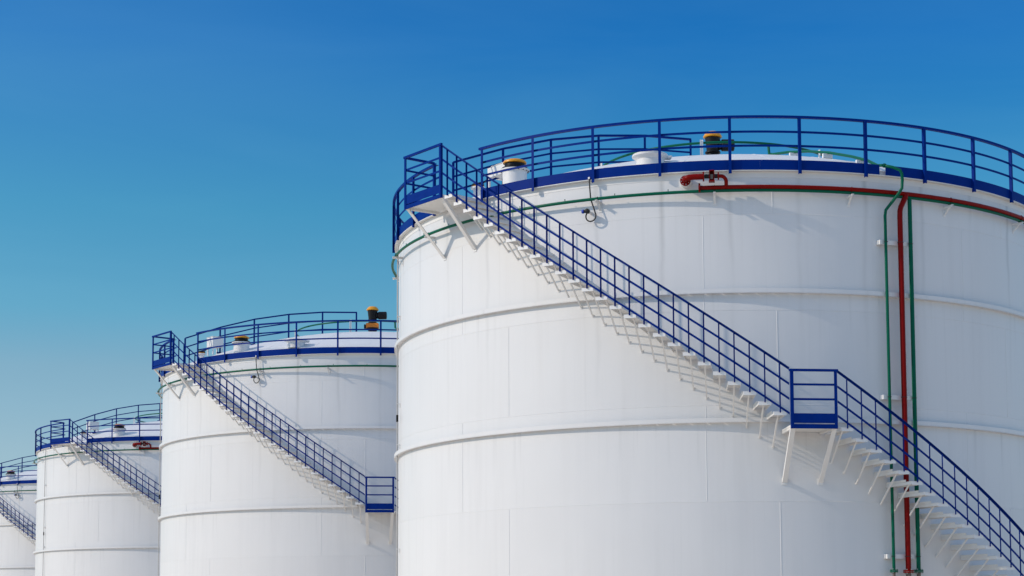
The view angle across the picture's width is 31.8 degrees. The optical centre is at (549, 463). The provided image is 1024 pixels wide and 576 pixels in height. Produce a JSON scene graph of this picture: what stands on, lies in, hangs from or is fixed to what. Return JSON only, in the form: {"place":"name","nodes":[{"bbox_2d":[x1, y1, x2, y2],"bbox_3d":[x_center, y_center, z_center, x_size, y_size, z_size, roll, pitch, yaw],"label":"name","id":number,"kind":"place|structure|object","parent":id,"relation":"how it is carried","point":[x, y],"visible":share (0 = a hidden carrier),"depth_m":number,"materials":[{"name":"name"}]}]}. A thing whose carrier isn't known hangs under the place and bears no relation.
{"place":"outdoors","nodes":[
{"label":"outdoors","id":0,"kind":"place"},
{"bbox_2d":[0,0,1023,475],"label":"sky","id":1,"kind":"structure","parent":0,"point":[185,168],"materials":[{"name":"blue"}]},
{"label":"ground","id":2,"kind":"structure","parent":0,"visible":0},
{"bbox_2d":[0,469,36,575],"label":"storage tank","id":3,"kind":"object","parent":2,"relation":"on","point":[17,555],"visible":0.09,"depth_m":115.58,"materials":[{"name":"white metal"}]},
{"bbox_2d":[5,470,15,480],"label":"roof vent","id":4,"kind":"object","parent":3,"relation":"on","point":[12,474],"visible":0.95,"depth_m":116.95,"materials":[{"name":"white metal"}]},
{"bbox_2d":[0,497,35,546],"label":"spiral stair","id":5,"kind":"object","parent":3,"relation":"attached to","point":[3,514],"visible":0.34,"depth_m":114.67,"materials":[{"name":"blue metal"}]},
{"bbox_2d":[0,465,36,485],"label":"guard rail","id":6,"kind":"object","parent":3,"relation":"on","point":[18,482],"visible":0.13,"depth_m":115.74,"materials":[{"name":"blue metal"}]},
{"bbox_2d":[0,455,36,477],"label":"walkway rail","id":7,"kind":"object","parent":3,"relation":"on","point":[22,467],"visible":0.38,"depth_m":120.22,"materials":[{"name":"blue metal"}]},
{"bbox_2d":[0,489,36,493],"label":"cooling pipe","id":8,"kind":"object","parent":3,"relation":"attached to","point":[14,491],"visible":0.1,"depth_m":115.65,"materials":[{"name":"metal"}]},
{"bbox_2d":[33,421,161,575],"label":"storage tank","id":9,"kind":"object","parent":2,"relation":"on","point":[94,519],"visible":0.31,"depth_m":91.01,"materials":[{"name":"white metal"}]},
{"bbox_2d":[42,451,45,575],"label":"conduit","id":10,"kind":"object","parent":9,"relation":"attached to","point":[44,510],"visible":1,"depth_m":93.68,"materials":[{"name":"white metal"}]},
{"bbox_2d":[86,421,98,433],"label":"roof cabinet","id":11,"kind":"object","parent":9,"relation":"on","point":[90,423],"visible":0.82,"depth_m":93.11,"materials":[{"name":"white metal"}]},
{"bbox_2d":[32,449,158,464],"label":"cooling pipe","id":12,"kind":"object","parent":9,"relation":"attached to","point":[40,459],"visible":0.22,"depth_m":91.43,"materials":[{"name":"metal"}]},
{"bbox_2d":[35,417,161,455],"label":"guard rail","id":13,"kind":"object","parent":9,"relation":"on","point":[139,438],"visible":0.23,"depth_m":90.94,"materials":[{"name":"blue metal"}]},
{"bbox_2d":[50,419,160,515],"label":"spiral stair","id":14,"kind":"object","parent":9,"relation":"attached to","point":[58,442],"visible":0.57,"depth_m":90.29,"materials":[{"name":"blue metal"}]},
{"bbox_2d":[70,403,162,441],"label":"walkway rail","id":15,"kind":"object","parent":9,"relation":"on","point":[138,411],"visible":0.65,"depth_m":94.98,"materials":[{"name":"blue metal"}]},
{"bbox_2d":[113,424,125,436],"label":"roof vent","id":16,"kind":"object","parent":9,"relation":"on","point":[118,433],"visible":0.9,"depth_m":91.53,"materials":[{"name":"white metal"}]},
{"bbox_2d":[132,441,158,449],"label":"foam pipe","id":17,"kind":"object","parent":9,"relation":"attached to","point":[144,443],"visible":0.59,"depth_m":90.32,"materials":[{"name":"red metal"}]},
{"bbox_2d":[133,413,161,423],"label":"roof spray pipe","id":18,"kind":"object","parent":9,"relation":"on","point":[143,415],"visible":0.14,"depth_m":97.17,"materials":[{"name":"metal"}]},
{"bbox_2d":[158,332,398,575],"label":"storage tank","id":19,"kind":"object","parent":2,"relation":"on","point":[237,499],"visible":0.52,"depth_m":62.98,"materials":[{"name":"white metal"}]},
{"bbox_2d":[158,385,161,575],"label":"conduit","id":20,"kind":"object","parent":19,"relation":"attached to","point":[159,482],"visible":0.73,"depth_m":69.27,"materials":[{"name":"white metal"}]},
{"bbox_2d":[199,349,206,357],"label":"gauge hatch","id":21,"kind":"object","parent":19,"relation":"attached to","point":[201,354],"visible":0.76,"depth_m":66.52,"materials":[{"name":"white metal"}]},
{"bbox_2d":[207,336,223,355],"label":"roof cabinet","id":22,"kind":"object","parent":19,"relation":"on","point":[214,342],"visible":0.77,"depth_m":66.95,"materials":[{"name":"white metal"}]},
{"bbox_2d":[232,336,250,352],"bbox_3d":[-11.150,-4.216,65.047,0.690,0.798,0.690,1,-6,-17],"label":"roof vent","id":23,"kind":"object","parent":19,"relation":"on","point":[240,347],"visible":0.69,"depth_m":64.82,"materials":[{"name":"white metal"}]},
{"bbox_2d":[251,356,259,382],"bbox_3d":[-10.383,-3.304,63.485,0.328,0.997,0.259,0,-5,0],"label":"level sensor","id":24,"kind":"object","parent":19,"relation":"attached to","point":[254,376],"visible":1,"depth_m":63.40,"materials":[{"name":"grey metal"}]},
{"bbox_2d":[184,312,356,363],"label":"walkway rail","id":25,"kind":"object","parent":19,"relation":"on","point":[253,337],"visible":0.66,"depth_m":68.18,"materials":[{"name":"blue metal"}]},
{"bbox_2d":[152,331,395,544],"bbox_3d":[-6.538,1.661,64.026,16.064,13.061,5.452,0,-5,0],"label":"spiral stair","id":26,"kind":"object","parent":19,"relation":"attached to","point":[171,365],"visible":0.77,"depth_m":62.49,"materials":[{"name":"blue metal"}]},
{"bbox_2d":[156,364,398,398],"bbox_3d":[-6.866,2.849,70.473,16.892,11.097,16.824,0,-5,0],"label":"cooling pipe","id":27,"kind":"object","parent":19,"relation":"attached to","point":[258,369],"visible":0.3,"depth_m":63.10,"materials":[{"name":"metal"}]},
{"bbox_2d":[159,320,398,385],"bbox_3d":[-6.900,-3.596,71.099,16.733,1.257,16.732,0,-5,0],"label":"guard rail","id":28,"kind":"object","parent":19,"relation":"attached to","point":[296,351],"visible":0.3,"depth_m":63.11,"materials":[{"name":"blue metal"}]},
{"bbox_2d":[285,338,309,347],"bbox_3d":[-9.029,-4.232,63.994,0.800,0.312,0.813,-4,-7,35],"label":"roof manway","id":29,"kind":"object","parent":19,"relation":"on","point":[300,343],"visible":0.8,"depth_m":63.74,"materials":[{"name":"white metal"}]},
{"bbox_2d":[295,319,398,336],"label":"roof spray pipe","id":30,"kind":"object","parent":19,"relation":"attached to","point":[350,324],"visible":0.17,"depth_m":68.40,"materials":[{"name":"metal"}]},
{"bbox_2d":[364,306,386,331],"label":"breather valve","id":31,"kind":"object","parent":19,"relation":"on","point":[374,313],"visible":0.79,"depth_m":70.98,"materials":[{"name":"black metal"}]},
{"bbox_2d":[394,154,1023,575],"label":"storage tank","id":32,"kind":"object","parent":2,"relation":"on","point":[544,428],"visible":0.89,"depth_m":38.63,"materials":[{"name":"white metal"}]},
{"bbox_2d":[396,245,400,575],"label":"conduit","id":33,"kind":"object","parent":32,"relation":"attached to","point":[397,444],"visible":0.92,"depth_m":44.42,"materials":[{"name":"grey metal"}]},
{"bbox_2d":[471,180,485,195],"bbox_3d":[-1.677,-6.404,42.065,0.343,0.507,0.340,-6,-8,44],"label":"gauge hatch","id":34,"kind":"object","parent":32,"relation":"attached to","point":[473,187],"visible":0.48,"depth_m":41.97,"materials":[{"name":"white metal"}]},
{"bbox_2d":[488,162,504,186],"bbox_3d":[-1.065,-6.745,42.531,0.530,0.561,0.710,4,-7,-38],"label":"roof cabinet","id":35,"kind":"object","parent":32,"relation":"on","point":[496,167],"visible":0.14,"depth_m":42.48,"materials":[{"name":"white metal"}]},
{"bbox_2d":[500,158,529,183],"bbox_3d":[-0.806,-6.647,41.674,0.690,0.798,0.690,1,-6,-17],"label":"roof vent","id":36,"kind":"object","parent":32,"relation":"on","point":[514,175],"visible":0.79,"depth_m":41.45,"materials":[{"name":"white metal"}]},
{"bbox_2d":[452,134,691,193],"bbox_3d":[0.676,-7.195,44.049,7.410,2.702,0.120,4,-7,-35],"label":"walkway rail","id":37,"kind":"object","parent":32,"relation":"on","point":[598,148],"visible":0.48,"depth_m":43.93,"materials":[{"name":"blue metal"}]},
{"bbox_2d":[581,177,596,221],"bbox_3d":[0.849,-5.700,38.923,0.328,0.997,0.259,0,-5,0],"label":"level sensor","id":38,"kind":"object","parent":32,"relation":"attached to","point":[587,211],"visible":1,"depth_m":38.83,"materials":[{"name":"white metal"}]},
{"bbox_2d":[632,151,671,164],"bbox_3d":[2.227,-6.652,39.681,0.813,0.312,0.800,-4,-6,32],"label":"roof manway","id":39,"kind":"object","parent":32,"relation":"on","point":[646,157],"visible":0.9,"depth_m":39.40,"materials":[{"name":"white metal"}]},
{"bbox_2d":[391,189,1023,575],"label":"cooling pipe","id":40,"kind":"object","parent":32,"relation":"attached to","point":[918,571],"visible":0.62,"depth_m":38.56,"materials":[{"name":"metal"}]},
{"bbox_2d":[392,115,1023,264],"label":"guard rail","id":41,"kind":"object","parent":32,"relation":"on","point":[800,165],"visible":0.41,"depth_m":38.89,"materials":[{"name":"blue metal"}]},
{"bbox_2d":[403,143,1023,575],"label":"spiral stair","id":42,"kind":"object","parent":32,"relation":"attached to","point":[437,201],"visible":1,"depth_m":37.82,"materials":[{"name":"blue metal"}]},
{"bbox_2d":[703,133,734,154],"bbox_3d":[4.344,-7.964,46.545,0.890,1.277,0.490,0,-5,0],"label":"breather valve","id":43,"kind":"object","parent":32,"relation":"on","point":[713,137],"visible":0.45,"depth_m":46.43,"materials":[{"name":"black metal"}]},
{"bbox_2d":[600,140,903,575],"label":"roof spray pipe","id":44,"kind":"object","parent":32,"relation":"attached to","point":[829,155],"visible":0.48,"depth_m":38.52,"materials":[{"name":"metal"}]},
{"bbox_2d":[680,170,1023,575],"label":"foam pipe","id":45,"kind":"object","parent":32,"relation":"attached to","point":[686,182],"visible":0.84,"depth_m":38.28,"materials":[{"name":"red metal"}]}
]}

